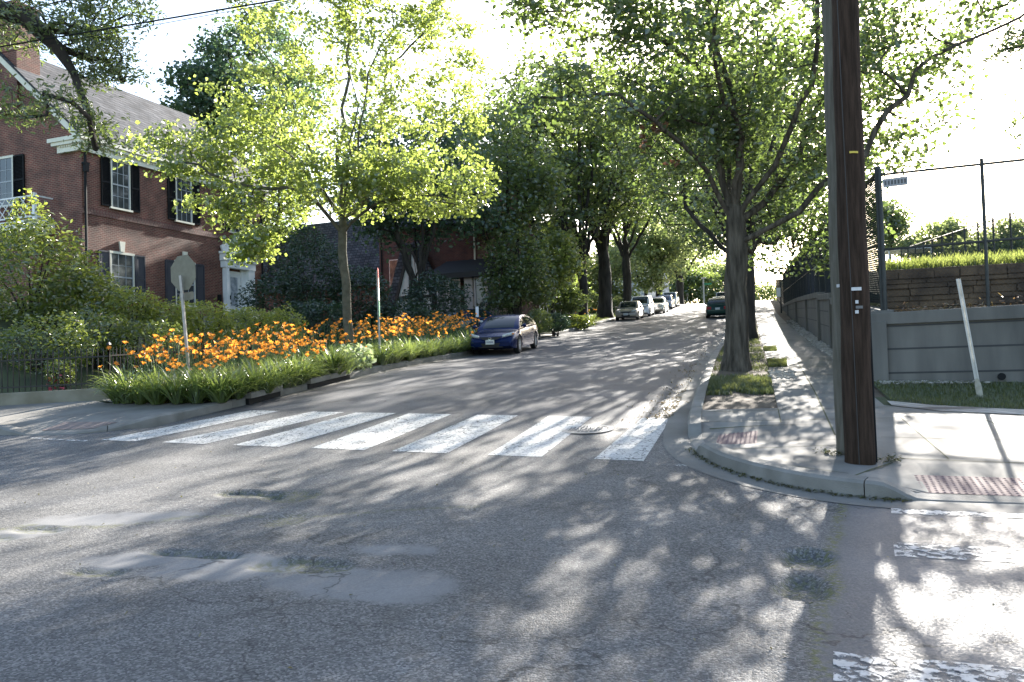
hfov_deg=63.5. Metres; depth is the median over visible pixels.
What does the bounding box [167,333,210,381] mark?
daylily
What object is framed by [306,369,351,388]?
storm drain
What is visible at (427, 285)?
evergreen bush
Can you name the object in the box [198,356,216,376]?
daylily
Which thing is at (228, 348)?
daylily
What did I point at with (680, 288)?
street tree
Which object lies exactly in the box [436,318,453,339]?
daylily
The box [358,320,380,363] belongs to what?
daylily
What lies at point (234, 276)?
front door
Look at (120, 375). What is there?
daylily
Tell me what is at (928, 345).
retaining wall
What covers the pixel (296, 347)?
daylily
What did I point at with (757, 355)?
grass
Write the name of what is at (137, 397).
daylily
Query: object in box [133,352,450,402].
planting bed
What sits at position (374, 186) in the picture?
young maple tree
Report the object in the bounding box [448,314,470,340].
daylily
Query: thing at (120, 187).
window
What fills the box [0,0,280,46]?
overhead wire
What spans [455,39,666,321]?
street tree
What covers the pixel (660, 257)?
street tree
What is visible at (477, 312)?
marker sign
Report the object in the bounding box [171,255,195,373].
stop sign
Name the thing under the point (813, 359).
pavement
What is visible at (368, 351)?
hosta plant
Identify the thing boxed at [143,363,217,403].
daylily
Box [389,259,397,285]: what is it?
window
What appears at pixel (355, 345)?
hosta plant
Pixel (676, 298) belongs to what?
parked car
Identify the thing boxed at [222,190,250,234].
window
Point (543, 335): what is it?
driveway
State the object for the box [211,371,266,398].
daylily
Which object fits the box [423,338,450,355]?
daylily
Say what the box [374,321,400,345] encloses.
daylily
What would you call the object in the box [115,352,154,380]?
daylily
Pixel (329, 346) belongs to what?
daylily
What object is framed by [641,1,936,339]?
street tree
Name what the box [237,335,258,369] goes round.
daylily
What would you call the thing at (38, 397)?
wall
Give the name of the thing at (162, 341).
daylily
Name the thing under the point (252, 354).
daylily
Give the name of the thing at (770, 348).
grass
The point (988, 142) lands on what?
sky
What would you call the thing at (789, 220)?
street tree
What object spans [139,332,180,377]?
daylily
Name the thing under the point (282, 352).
daylily
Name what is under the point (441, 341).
daylily
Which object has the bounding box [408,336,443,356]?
daylily
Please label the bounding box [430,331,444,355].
daylily
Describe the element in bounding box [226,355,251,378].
daylily
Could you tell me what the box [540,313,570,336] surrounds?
clipped hedge
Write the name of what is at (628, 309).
parked car
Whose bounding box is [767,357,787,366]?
grass
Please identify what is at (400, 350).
daylily
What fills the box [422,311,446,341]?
daylily
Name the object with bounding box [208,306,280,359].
azalea bush
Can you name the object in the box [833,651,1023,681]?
side crossing marking
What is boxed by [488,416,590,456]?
crossing marking
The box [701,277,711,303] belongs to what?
street sign
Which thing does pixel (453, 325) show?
daylily
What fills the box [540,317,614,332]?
verge
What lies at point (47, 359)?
iron fence
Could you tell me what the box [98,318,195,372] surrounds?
azalea bush
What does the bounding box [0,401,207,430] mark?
pavement
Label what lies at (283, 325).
daylily
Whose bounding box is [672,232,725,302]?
background tree
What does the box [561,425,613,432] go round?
manhole cover
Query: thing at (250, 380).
daylily
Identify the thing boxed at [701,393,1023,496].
pavement
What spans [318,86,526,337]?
background tree
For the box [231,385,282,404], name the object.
storm drain
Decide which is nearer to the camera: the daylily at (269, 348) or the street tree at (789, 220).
the daylily at (269, 348)
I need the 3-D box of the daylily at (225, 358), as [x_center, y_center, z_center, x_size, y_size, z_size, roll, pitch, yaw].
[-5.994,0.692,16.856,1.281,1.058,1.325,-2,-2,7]
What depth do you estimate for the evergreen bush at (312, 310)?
32.49 m
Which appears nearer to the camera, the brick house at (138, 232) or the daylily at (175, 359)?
the daylily at (175, 359)
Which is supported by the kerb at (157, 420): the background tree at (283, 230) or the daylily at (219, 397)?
the daylily at (219, 397)
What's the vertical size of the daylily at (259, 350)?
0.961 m
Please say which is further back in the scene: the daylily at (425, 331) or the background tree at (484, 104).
the background tree at (484, 104)
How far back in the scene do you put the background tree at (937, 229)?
69.06 m
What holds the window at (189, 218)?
in the brick house at (138, 232)
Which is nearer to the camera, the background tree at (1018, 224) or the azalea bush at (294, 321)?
the azalea bush at (294, 321)
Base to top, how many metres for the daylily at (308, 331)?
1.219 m
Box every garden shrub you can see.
[546,284,590,316]
[553,314,598,329]
[588,293,597,312]
[612,295,623,310]
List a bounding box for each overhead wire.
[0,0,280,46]
[1,0,290,52]
[27,0,67,8]
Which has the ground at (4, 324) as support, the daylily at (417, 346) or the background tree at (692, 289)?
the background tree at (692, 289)
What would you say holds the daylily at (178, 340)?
on the planting bed
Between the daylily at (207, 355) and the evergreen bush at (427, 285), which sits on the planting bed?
the daylily at (207, 355)
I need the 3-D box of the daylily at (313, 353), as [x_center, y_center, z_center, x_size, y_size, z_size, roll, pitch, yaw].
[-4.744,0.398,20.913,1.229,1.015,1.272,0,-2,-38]
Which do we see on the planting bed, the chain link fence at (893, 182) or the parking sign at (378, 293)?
the parking sign at (378, 293)
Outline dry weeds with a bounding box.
[894,292,1021,311]
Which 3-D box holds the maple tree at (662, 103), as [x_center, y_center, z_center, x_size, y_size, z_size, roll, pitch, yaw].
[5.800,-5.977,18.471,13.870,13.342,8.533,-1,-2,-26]
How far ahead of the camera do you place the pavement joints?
11.20 m
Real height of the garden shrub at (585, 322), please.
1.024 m
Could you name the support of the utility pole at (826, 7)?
on the pavement at (973, 445)
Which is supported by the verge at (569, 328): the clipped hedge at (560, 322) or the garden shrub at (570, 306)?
the garden shrub at (570, 306)
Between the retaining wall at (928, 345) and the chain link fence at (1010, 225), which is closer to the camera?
the retaining wall at (928, 345)
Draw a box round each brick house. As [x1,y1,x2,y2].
[0,0,268,317]
[540,222,590,310]
[597,255,669,301]
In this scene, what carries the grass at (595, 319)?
on the verge at (569, 328)
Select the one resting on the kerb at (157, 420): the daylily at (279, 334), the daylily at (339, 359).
the daylily at (339, 359)
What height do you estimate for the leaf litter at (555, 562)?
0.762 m
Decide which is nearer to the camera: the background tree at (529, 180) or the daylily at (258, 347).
the daylily at (258, 347)
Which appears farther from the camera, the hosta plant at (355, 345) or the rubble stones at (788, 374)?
the hosta plant at (355, 345)
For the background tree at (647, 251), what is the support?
on the ground at (4, 324)
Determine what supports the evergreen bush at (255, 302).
on the ground at (4, 324)
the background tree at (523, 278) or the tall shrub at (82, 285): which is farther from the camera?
the background tree at (523, 278)
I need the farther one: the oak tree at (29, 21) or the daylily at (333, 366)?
the daylily at (333, 366)
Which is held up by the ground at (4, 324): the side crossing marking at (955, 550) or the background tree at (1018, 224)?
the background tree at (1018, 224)
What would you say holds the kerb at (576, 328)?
on the ground at (4, 324)
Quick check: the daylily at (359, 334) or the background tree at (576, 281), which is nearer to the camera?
the daylily at (359, 334)
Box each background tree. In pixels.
[150,50,262,140]
[185,1,337,241]
[228,137,317,282]
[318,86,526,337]
[436,106,583,296]
[440,97,547,194]
[464,219,569,313]
[525,224,595,313]
[540,237,598,314]
[586,244,645,308]
[592,217,696,295]
[669,265,723,303]
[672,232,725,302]
[697,257,756,301]
[755,278,775,299]
[868,198,917,259]
[892,210,980,261]
[931,227,1023,258]
[982,214,1023,248]
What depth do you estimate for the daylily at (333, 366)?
20.50 m
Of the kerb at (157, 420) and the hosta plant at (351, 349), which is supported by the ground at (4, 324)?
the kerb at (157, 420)
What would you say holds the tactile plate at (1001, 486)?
on the pavement at (973, 445)
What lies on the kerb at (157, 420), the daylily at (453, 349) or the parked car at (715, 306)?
the daylily at (453, 349)
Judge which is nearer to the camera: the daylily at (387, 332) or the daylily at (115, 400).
the daylily at (115, 400)
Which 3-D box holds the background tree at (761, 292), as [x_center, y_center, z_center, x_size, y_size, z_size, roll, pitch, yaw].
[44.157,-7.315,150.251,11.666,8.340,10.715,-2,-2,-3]
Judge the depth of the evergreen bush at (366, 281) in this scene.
35.48 m
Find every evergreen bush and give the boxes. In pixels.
[230,267,324,325]
[284,298,359,345]
[327,263,394,341]
[355,299,447,337]
[396,269,473,336]
[472,297,524,315]
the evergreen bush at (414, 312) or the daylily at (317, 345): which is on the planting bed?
the daylily at (317, 345)
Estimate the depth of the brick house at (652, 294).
117.75 m
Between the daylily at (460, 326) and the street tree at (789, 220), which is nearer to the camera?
the daylily at (460, 326)
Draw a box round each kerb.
[0,349,491,435]
[555,318,619,334]
[688,333,1023,503]
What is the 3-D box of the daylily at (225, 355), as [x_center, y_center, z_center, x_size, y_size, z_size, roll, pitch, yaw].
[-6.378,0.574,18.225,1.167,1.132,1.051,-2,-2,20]
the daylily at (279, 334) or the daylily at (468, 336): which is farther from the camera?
the daylily at (468, 336)
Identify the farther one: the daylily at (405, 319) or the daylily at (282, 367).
the daylily at (405, 319)
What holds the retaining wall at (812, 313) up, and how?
on the ground at (4, 324)
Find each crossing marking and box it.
[26,438,87,440]
[103,410,275,440]
[166,411,342,443]
[237,412,394,446]
[312,413,450,449]
[393,415,517,452]
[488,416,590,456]
[594,418,667,460]
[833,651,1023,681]
[891,508,1023,517]
[894,542,1023,561]
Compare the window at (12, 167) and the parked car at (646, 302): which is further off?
the parked car at (646, 302)
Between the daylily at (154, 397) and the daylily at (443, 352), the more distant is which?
the daylily at (443, 352)
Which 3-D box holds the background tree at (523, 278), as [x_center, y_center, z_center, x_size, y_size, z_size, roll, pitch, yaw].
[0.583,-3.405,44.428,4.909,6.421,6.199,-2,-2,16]
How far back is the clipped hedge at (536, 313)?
41.22 m
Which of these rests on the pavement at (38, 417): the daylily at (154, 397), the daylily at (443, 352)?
the daylily at (154, 397)
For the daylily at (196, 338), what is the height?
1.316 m
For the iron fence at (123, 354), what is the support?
on the low wall
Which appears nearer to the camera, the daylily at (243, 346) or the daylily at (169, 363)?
the daylily at (169, 363)
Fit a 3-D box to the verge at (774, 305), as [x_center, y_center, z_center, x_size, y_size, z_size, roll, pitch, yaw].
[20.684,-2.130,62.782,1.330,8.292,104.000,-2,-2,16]
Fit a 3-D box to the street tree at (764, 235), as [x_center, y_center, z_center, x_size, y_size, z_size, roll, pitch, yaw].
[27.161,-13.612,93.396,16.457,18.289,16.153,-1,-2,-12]
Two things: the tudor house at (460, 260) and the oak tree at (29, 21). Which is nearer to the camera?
the oak tree at (29, 21)
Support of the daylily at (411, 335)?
on the planting bed
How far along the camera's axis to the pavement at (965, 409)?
11.87 m
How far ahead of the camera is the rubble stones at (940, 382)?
14.47 m
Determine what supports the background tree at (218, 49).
on the ground at (4, 324)
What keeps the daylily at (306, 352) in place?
on the planting bed
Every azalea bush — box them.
[0,309,108,374]
[46,302,144,368]
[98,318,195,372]
[99,286,168,356]
[129,296,207,361]
[163,298,246,359]
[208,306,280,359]
[249,301,308,350]
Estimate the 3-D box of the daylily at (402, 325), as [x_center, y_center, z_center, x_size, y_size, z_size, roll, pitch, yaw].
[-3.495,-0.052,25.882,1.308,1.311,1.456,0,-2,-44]
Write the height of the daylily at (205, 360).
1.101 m
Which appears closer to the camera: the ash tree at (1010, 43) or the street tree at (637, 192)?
the ash tree at (1010, 43)
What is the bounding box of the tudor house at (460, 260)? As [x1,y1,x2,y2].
[263,172,542,329]
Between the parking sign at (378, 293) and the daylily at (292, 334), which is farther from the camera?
the parking sign at (378, 293)
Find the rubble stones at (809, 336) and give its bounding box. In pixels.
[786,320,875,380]
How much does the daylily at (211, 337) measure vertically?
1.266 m
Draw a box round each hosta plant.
[329,343,365,368]
[341,343,375,367]
[353,343,376,370]
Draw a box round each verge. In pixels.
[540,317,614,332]
[703,323,776,409]
[766,300,885,396]
[875,397,1022,414]
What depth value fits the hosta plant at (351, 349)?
21.89 m
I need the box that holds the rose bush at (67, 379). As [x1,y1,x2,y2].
[43,359,77,390]
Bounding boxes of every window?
[0,154,24,207]
[98,241,145,302]
[100,156,139,212]
[165,251,204,306]
[167,176,200,224]
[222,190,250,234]
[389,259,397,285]
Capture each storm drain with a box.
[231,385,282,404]
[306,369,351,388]
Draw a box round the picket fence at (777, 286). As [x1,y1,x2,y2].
[776,279,783,304]
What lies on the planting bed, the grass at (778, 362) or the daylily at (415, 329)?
the daylily at (415, 329)
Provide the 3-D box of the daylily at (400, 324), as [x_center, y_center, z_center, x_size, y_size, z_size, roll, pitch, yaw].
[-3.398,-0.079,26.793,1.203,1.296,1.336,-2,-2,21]
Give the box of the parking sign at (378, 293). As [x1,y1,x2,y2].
[376,268,380,350]
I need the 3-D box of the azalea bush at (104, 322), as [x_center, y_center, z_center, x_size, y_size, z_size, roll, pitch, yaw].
[-10.883,-0.112,21.483,2.594,1.833,1.783,-2,-2,16]
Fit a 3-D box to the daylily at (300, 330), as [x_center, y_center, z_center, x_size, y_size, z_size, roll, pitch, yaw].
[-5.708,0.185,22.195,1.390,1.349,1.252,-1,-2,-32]
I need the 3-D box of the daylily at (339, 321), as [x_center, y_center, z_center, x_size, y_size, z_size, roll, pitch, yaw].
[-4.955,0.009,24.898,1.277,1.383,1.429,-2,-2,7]
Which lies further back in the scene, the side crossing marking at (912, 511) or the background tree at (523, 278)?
the background tree at (523, 278)
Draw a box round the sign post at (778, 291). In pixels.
[776,268,781,312]
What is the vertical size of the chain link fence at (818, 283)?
4.248 m
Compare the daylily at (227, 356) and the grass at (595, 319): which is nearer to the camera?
the daylily at (227, 356)
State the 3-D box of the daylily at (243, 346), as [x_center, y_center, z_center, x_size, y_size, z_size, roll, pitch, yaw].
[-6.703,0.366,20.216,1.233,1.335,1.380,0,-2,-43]
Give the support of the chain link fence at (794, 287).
on the retaining wall at (812, 313)
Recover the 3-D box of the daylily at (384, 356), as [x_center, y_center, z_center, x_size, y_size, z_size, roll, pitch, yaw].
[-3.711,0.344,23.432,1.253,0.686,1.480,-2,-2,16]
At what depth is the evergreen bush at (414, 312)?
35.51 m
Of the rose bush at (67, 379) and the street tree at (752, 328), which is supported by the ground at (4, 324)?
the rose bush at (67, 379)
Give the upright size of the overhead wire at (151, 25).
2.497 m
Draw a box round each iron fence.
[0,344,110,392]
[107,330,455,379]
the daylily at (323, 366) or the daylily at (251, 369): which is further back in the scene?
the daylily at (323, 366)
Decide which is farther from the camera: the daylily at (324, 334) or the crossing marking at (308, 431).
the daylily at (324, 334)
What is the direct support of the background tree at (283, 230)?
on the ground at (4, 324)
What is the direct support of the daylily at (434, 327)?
on the planting bed
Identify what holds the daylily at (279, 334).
on the planting bed
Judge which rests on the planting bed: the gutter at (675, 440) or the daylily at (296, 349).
the daylily at (296, 349)
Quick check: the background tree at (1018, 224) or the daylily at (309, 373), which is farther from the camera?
the background tree at (1018, 224)
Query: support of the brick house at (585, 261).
on the ground at (4, 324)
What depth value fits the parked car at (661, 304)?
74.51 m
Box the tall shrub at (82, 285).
[0,188,139,323]
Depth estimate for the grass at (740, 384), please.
15.10 m
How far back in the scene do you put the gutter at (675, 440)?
9.10 m
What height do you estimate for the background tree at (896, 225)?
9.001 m
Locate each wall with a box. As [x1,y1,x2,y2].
[0,387,111,405]
[782,292,893,380]
[871,304,1023,381]
[879,263,1023,311]
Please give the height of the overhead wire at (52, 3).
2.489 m
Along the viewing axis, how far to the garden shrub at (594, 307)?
77.52 m
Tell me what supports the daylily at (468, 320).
on the planting bed
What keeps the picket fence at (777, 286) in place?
on the ground at (4, 324)
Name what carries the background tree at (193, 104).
on the ground at (4, 324)
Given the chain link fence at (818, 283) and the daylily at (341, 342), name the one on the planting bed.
the daylily at (341, 342)
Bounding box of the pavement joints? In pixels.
[707,309,1023,474]
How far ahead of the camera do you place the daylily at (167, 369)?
16.58 m
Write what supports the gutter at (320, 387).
on the road
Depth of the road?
6.40 m
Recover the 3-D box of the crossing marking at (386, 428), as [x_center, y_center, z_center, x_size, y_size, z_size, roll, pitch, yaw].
[-1.973,1.419,13.269,0.905,0.328,3.054,-2,-2,21]
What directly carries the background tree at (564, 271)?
on the ground at (4, 324)
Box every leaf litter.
[13,422,994,681]
[622,341,709,427]
[685,447,911,501]
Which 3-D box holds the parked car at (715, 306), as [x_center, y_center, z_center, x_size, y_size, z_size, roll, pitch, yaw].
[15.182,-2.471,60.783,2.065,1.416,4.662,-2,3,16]
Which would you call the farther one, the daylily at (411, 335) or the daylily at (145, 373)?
the daylily at (411, 335)
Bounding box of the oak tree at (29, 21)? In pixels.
[0,0,173,158]
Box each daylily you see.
[87,364,153,403]
[88,346,137,403]
[90,369,146,398]
[96,363,148,386]
[103,373,162,403]
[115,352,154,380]
[117,365,187,404]
[118,341,161,402]
[120,361,172,398]
[129,335,171,378]
[129,363,171,377]
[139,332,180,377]
[141,334,176,377]
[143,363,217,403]
[152,335,193,380]
[153,340,176,378]
[154,362,233,403]
[160,347,184,401]
[162,366,202,402]
[164,348,189,371]
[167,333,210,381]
[169,329,202,375]
[169,338,195,377]
[173,333,209,374]
[179,363,253,402]
[189,335,216,371]
[192,338,222,376]
[194,349,237,378]
[195,347,220,399]
[196,372,246,402]
[197,360,226,391]
[198,329,227,373]
[198,342,226,379]
[198,348,241,390]
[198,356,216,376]
[201,340,229,373]
[204,341,243,376]
[206,351,257,391]
[207,342,250,376]
[208,361,271,398]
[210,335,240,370]
[210,338,237,377]
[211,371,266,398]
[220,329,250,373]
[220,330,246,367]
[224,333,242,366]
[225,357,293,390]
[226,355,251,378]
[233,365,273,391]
[235,329,261,368]
[236,323,270,369]
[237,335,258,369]
[241,357,303,385]
[242,333,265,362]
[245,343,278,364]
[248,350,272,370]
[252,350,287,372]
[254,328,280,362]
[254,356,306,388]
[256,334,284,361]
[257,341,300,366]
[257,346,291,368]
[259,368,291,392]
[261,322,285,359]
[262,321,300,363]
[264,351,283,367]
[265,321,291,359]
[266,352,327,383]
[267,325,299,362]
[267,361,317,387]
[273,342,319,387]
[274,329,299,359]
[277,332,298,363]
[279,342,316,367]
[282,322,311,360]
[282,324,314,363]
[283,341,319,360]
[286,353,328,384]
[291,346,329,357]
[292,329,315,359]
[294,348,325,377]
[298,328,318,359]
[298,357,340,376]
[300,346,342,374]
[302,339,329,369]
[306,338,341,369]
[307,338,343,352]
[309,343,365,373]
[310,331,324,359]
[311,321,332,344]
[315,318,335,344]
[315,345,362,374]
[317,340,343,370]
[331,320,355,354]
[333,318,355,346]
[334,340,367,373]
[353,324,367,344]
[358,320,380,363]
[362,314,384,348]
[364,313,389,344]
[364,316,385,347]
[366,342,403,364]
[373,327,386,361]
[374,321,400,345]
[374,328,407,363]
[374,340,416,362]
[375,317,408,349]
[376,318,394,350]
[386,317,412,358]
[390,318,418,357]
[394,313,420,343]
[395,336,429,360]
[396,341,429,358]
[399,319,416,346]
[405,316,427,344]
[405,321,418,356]
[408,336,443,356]
[412,316,431,340]
[412,321,430,345]
[416,339,436,357]
[421,318,436,340]
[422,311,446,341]
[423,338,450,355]
[424,317,447,342]
[428,334,459,353]
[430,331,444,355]
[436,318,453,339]
[439,328,457,354]
[442,312,462,337]
[445,326,471,351]
[447,334,466,352]
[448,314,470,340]
[449,314,462,341]
[453,335,473,351]
[455,330,477,349]
[458,310,476,339]
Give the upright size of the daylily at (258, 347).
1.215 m
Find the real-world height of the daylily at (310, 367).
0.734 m
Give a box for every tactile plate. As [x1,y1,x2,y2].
[43,422,114,429]
[716,431,757,443]
[914,475,1023,495]
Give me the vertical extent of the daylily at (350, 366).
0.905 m
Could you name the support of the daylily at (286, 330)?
on the planting bed
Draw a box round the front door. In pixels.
[229,271,240,310]
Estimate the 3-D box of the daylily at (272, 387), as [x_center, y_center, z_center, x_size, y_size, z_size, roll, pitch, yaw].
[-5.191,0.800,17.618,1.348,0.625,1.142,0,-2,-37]
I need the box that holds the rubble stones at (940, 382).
[876,380,990,384]
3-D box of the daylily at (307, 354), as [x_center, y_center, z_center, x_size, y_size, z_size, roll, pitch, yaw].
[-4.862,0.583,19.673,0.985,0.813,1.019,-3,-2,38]
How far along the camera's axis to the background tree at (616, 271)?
90.76 m
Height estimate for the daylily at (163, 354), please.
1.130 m
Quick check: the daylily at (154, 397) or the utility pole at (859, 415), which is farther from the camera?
the daylily at (154, 397)
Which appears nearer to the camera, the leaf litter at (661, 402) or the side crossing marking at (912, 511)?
the side crossing marking at (912, 511)
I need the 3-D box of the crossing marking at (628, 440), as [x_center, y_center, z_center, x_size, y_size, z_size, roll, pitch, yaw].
[1.851,1.351,11.714,0.633,0.321,3.053,-2,-2,20]
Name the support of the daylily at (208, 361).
on the planting bed
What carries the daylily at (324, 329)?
on the planting bed
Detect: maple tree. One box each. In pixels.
[112,0,501,345]
[482,0,1023,371]
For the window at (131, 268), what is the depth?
35.46 m
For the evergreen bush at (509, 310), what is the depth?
44.27 m
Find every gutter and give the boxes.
[276,349,497,397]
[663,324,1023,512]
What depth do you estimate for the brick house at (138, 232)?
35.69 m
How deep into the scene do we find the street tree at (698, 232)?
43.57 m
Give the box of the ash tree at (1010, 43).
[966,16,1023,151]
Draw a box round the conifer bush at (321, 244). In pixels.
[269,218,341,329]
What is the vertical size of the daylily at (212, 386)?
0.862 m
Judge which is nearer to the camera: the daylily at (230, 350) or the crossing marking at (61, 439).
the crossing marking at (61, 439)
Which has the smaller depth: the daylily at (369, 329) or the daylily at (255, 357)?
the daylily at (255, 357)
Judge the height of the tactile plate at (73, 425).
0.116 m
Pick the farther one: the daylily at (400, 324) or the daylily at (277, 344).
the daylily at (400, 324)
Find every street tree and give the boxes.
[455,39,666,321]
[498,53,670,317]
[571,130,686,300]
[607,32,825,246]
[610,193,706,296]
[628,104,817,257]
[630,115,798,239]
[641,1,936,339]
[645,197,725,303]
[689,130,822,245]
[698,163,819,249]
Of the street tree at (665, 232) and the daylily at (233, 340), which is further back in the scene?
the street tree at (665, 232)
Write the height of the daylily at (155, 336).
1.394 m
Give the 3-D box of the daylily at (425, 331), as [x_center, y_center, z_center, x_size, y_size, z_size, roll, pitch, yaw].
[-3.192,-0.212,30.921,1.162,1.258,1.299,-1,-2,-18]
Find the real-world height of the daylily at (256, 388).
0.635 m
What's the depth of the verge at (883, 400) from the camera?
12.44 m
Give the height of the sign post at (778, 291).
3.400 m
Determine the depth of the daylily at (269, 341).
20.56 m
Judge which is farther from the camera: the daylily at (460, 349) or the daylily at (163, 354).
the daylily at (460, 349)
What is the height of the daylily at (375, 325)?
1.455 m
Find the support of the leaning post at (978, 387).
on the lawn at (908, 400)
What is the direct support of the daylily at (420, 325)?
on the planting bed
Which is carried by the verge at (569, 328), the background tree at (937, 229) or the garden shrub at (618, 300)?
the garden shrub at (618, 300)
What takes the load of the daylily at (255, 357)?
on the planting bed
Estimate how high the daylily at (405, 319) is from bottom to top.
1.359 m
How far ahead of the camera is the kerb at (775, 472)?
8.51 m
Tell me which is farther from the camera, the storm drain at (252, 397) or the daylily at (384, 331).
the daylily at (384, 331)
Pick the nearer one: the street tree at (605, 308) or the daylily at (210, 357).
the daylily at (210, 357)
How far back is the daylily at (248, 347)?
19.87 m
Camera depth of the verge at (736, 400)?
13.97 m
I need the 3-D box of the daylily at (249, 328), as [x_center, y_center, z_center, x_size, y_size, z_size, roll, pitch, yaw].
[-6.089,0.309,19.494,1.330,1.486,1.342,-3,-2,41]
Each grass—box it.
[541,311,614,331]
[706,374,774,394]
[708,326,772,393]
[763,345,777,350]
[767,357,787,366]
[873,248,1023,270]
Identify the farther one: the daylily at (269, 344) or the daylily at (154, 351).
the daylily at (269, 344)
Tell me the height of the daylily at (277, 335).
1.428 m
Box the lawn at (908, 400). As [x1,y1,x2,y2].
[874,381,1023,408]
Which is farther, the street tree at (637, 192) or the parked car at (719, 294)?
the parked car at (719, 294)
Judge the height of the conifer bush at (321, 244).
5.173 m
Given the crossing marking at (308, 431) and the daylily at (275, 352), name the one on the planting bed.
the daylily at (275, 352)
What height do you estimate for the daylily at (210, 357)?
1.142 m
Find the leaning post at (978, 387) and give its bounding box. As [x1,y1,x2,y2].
[956,279,982,396]
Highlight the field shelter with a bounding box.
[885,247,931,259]
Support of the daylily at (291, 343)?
on the planting bed
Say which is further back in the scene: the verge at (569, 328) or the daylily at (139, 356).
the verge at (569, 328)
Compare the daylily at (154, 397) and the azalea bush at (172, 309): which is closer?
the daylily at (154, 397)
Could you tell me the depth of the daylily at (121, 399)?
16.71 m
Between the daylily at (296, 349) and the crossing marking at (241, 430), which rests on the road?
the crossing marking at (241, 430)
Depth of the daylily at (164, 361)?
17.54 m
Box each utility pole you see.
[821,0,843,454]
[832,0,877,464]
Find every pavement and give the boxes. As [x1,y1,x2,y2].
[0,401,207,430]
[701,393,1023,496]
[755,300,833,393]
[888,401,1023,414]
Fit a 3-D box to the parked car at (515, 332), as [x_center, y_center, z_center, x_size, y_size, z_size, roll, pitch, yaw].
[-0.237,-0.303,31.615,2.074,1.396,4.582,-2,3,14]
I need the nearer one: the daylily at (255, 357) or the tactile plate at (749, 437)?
the tactile plate at (749, 437)
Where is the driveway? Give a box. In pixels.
[319,323,551,338]
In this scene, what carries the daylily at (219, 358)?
on the planting bed
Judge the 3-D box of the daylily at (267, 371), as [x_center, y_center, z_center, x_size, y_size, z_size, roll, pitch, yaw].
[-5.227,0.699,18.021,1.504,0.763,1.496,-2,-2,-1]
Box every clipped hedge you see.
[526,308,552,336]
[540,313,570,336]
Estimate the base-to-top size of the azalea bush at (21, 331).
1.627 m
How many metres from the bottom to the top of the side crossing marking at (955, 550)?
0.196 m
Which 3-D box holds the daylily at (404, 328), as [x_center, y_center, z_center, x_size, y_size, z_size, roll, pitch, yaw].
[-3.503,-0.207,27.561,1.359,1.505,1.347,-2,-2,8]
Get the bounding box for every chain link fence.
[782,245,810,303]
[809,166,882,309]
[877,158,1023,309]
[900,209,1023,259]
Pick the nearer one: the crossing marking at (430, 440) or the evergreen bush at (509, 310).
the crossing marking at (430, 440)
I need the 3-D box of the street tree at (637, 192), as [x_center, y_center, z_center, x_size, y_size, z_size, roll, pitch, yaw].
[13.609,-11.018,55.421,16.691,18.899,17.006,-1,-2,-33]
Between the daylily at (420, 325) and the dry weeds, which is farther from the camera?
the daylily at (420, 325)
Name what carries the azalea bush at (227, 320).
on the ground at (4, 324)
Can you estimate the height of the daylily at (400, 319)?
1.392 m
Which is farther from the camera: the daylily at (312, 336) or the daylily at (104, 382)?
the daylily at (312, 336)
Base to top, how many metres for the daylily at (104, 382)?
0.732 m
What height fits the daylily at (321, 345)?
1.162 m
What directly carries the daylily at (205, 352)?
on the planting bed
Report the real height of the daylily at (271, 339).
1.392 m
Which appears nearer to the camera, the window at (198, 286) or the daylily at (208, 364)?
the daylily at (208, 364)
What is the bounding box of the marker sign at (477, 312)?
[476,307,478,326]
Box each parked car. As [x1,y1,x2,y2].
[438,309,493,334]
[470,314,537,353]
[615,301,643,320]
[631,296,654,315]
[652,297,668,312]
[658,295,674,308]
[663,292,679,306]
[705,298,725,317]
[715,292,723,296]
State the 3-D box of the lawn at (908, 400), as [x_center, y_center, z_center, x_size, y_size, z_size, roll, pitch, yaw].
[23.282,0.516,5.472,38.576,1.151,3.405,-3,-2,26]
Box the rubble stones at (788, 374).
[767,369,798,378]
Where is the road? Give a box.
[0,304,1023,681]
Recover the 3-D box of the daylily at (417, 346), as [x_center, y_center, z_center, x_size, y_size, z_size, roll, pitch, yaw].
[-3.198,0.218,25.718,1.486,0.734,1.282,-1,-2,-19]
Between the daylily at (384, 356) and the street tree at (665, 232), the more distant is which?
the street tree at (665, 232)
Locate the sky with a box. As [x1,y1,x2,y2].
[4,0,1023,303]
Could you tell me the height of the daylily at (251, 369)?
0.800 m
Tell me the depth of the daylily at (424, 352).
26.23 m
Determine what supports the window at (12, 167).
in the brick house at (138, 232)
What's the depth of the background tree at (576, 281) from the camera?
72.42 m
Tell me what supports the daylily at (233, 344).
on the planting bed
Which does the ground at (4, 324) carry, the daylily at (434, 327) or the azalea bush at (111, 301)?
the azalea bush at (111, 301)
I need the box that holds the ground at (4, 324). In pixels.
[0,272,879,428]
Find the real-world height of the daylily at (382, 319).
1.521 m

